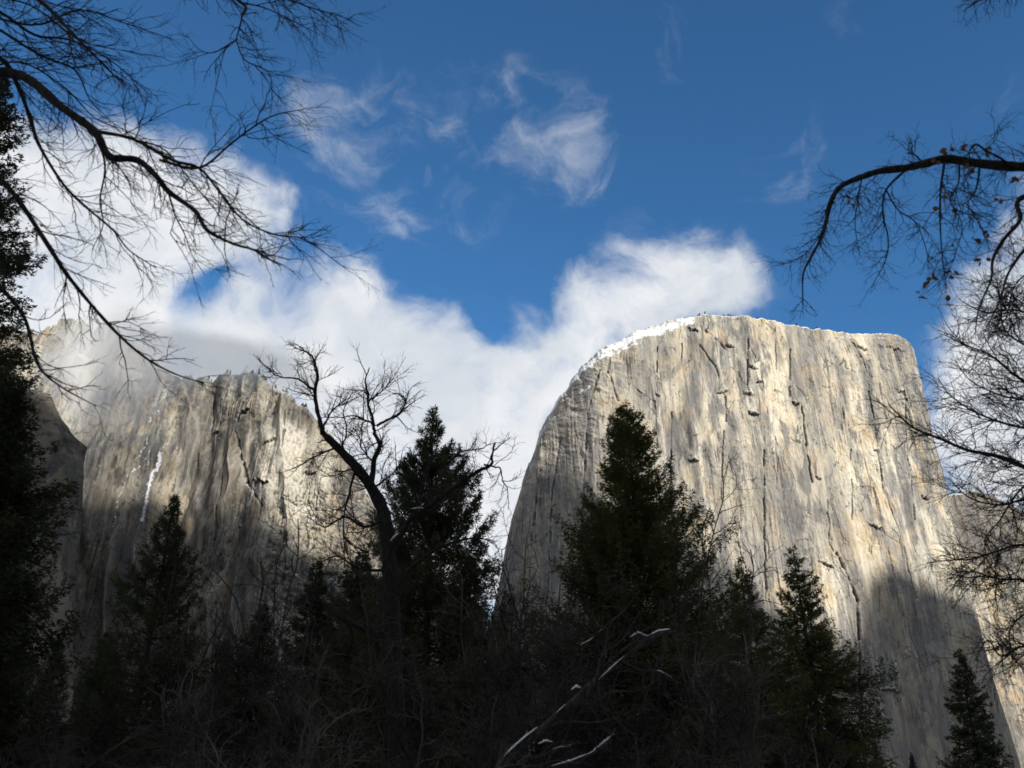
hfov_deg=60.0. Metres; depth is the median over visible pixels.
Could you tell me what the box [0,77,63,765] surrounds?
fir tree
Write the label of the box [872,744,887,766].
fir tree
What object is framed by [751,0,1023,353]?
oak tree
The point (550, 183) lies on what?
sky
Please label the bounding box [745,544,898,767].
fir tree
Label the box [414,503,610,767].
bare shrub
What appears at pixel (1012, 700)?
granite cliff
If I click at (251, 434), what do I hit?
granite cliff
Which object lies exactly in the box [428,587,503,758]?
fir tree
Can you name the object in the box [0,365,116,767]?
fir tree
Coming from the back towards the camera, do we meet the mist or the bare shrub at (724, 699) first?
the mist
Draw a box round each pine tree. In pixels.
[26,494,240,767]
[302,404,574,767]
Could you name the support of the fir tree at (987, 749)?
on the ground
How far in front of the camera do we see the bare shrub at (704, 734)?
22.19 m
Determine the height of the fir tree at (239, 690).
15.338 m
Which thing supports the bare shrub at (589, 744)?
on the ground
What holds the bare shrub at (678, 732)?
on the ground
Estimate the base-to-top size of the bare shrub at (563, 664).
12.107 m
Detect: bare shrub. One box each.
[0,631,97,767]
[0,683,203,767]
[29,632,228,767]
[98,495,345,767]
[130,639,252,767]
[167,623,383,767]
[172,488,384,767]
[202,613,437,767]
[254,546,538,767]
[277,646,531,767]
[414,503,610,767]
[436,521,660,767]
[495,596,713,767]
[561,597,787,767]
[601,691,787,767]
[623,449,826,767]
[648,607,840,767]
[741,678,879,767]
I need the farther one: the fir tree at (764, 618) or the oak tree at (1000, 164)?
the fir tree at (764, 618)
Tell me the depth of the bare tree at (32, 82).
9.70 m
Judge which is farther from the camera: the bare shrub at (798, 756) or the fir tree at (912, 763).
the fir tree at (912, 763)
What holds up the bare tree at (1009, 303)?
on the ground
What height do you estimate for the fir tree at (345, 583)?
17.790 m
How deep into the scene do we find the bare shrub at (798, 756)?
27.77 m
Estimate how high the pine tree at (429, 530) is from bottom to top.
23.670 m
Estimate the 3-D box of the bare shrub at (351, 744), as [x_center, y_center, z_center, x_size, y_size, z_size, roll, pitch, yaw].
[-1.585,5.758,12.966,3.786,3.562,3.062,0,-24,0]
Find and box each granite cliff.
[0,318,215,753]
[2,373,86,741]
[117,372,476,767]
[488,314,1020,767]
[949,491,1023,767]
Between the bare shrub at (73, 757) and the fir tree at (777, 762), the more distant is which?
the fir tree at (777, 762)
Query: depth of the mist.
1764.26 m
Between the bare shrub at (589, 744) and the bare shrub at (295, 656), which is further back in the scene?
the bare shrub at (295, 656)
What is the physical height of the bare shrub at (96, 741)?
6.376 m
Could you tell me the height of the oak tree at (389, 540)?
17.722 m
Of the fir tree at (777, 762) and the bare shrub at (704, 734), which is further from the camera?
the fir tree at (777, 762)
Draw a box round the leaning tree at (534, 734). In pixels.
[495,590,712,767]
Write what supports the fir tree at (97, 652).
on the ground
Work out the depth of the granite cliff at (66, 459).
1279.23 m
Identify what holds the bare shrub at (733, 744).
on the ground
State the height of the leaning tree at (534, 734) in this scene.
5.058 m
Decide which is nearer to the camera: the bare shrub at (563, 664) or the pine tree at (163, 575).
the bare shrub at (563, 664)
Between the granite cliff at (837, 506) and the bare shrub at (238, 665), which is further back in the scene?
the granite cliff at (837, 506)
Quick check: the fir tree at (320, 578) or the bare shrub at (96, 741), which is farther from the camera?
the fir tree at (320, 578)
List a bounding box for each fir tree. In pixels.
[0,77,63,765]
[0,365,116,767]
[18,640,71,767]
[47,626,130,767]
[204,597,292,767]
[250,558,337,767]
[286,542,413,767]
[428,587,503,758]
[459,400,813,767]
[716,556,808,760]
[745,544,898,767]
[746,678,794,767]
[823,690,847,747]
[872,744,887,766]
[908,752,917,767]
[935,648,1014,767]
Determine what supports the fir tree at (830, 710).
on the ground
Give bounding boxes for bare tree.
[0,0,389,443]
[845,238,1023,700]
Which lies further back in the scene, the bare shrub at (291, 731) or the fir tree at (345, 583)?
the fir tree at (345, 583)
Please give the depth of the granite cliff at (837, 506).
1731.88 m
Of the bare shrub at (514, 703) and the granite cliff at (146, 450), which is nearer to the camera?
the bare shrub at (514, 703)
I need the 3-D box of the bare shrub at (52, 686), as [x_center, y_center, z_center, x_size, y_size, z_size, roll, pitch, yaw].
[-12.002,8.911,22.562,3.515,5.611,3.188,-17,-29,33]
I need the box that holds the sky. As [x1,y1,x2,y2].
[0,0,1023,627]
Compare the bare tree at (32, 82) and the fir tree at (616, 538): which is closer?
the bare tree at (32, 82)
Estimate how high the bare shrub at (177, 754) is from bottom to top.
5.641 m
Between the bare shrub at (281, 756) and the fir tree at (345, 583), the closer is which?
the bare shrub at (281, 756)
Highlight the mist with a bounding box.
[68,312,222,401]
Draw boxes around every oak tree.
[250,337,540,767]
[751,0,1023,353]
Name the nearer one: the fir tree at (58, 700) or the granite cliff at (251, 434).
the fir tree at (58, 700)
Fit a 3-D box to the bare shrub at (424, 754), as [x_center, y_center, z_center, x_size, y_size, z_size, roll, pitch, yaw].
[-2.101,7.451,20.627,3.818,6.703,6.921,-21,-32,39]

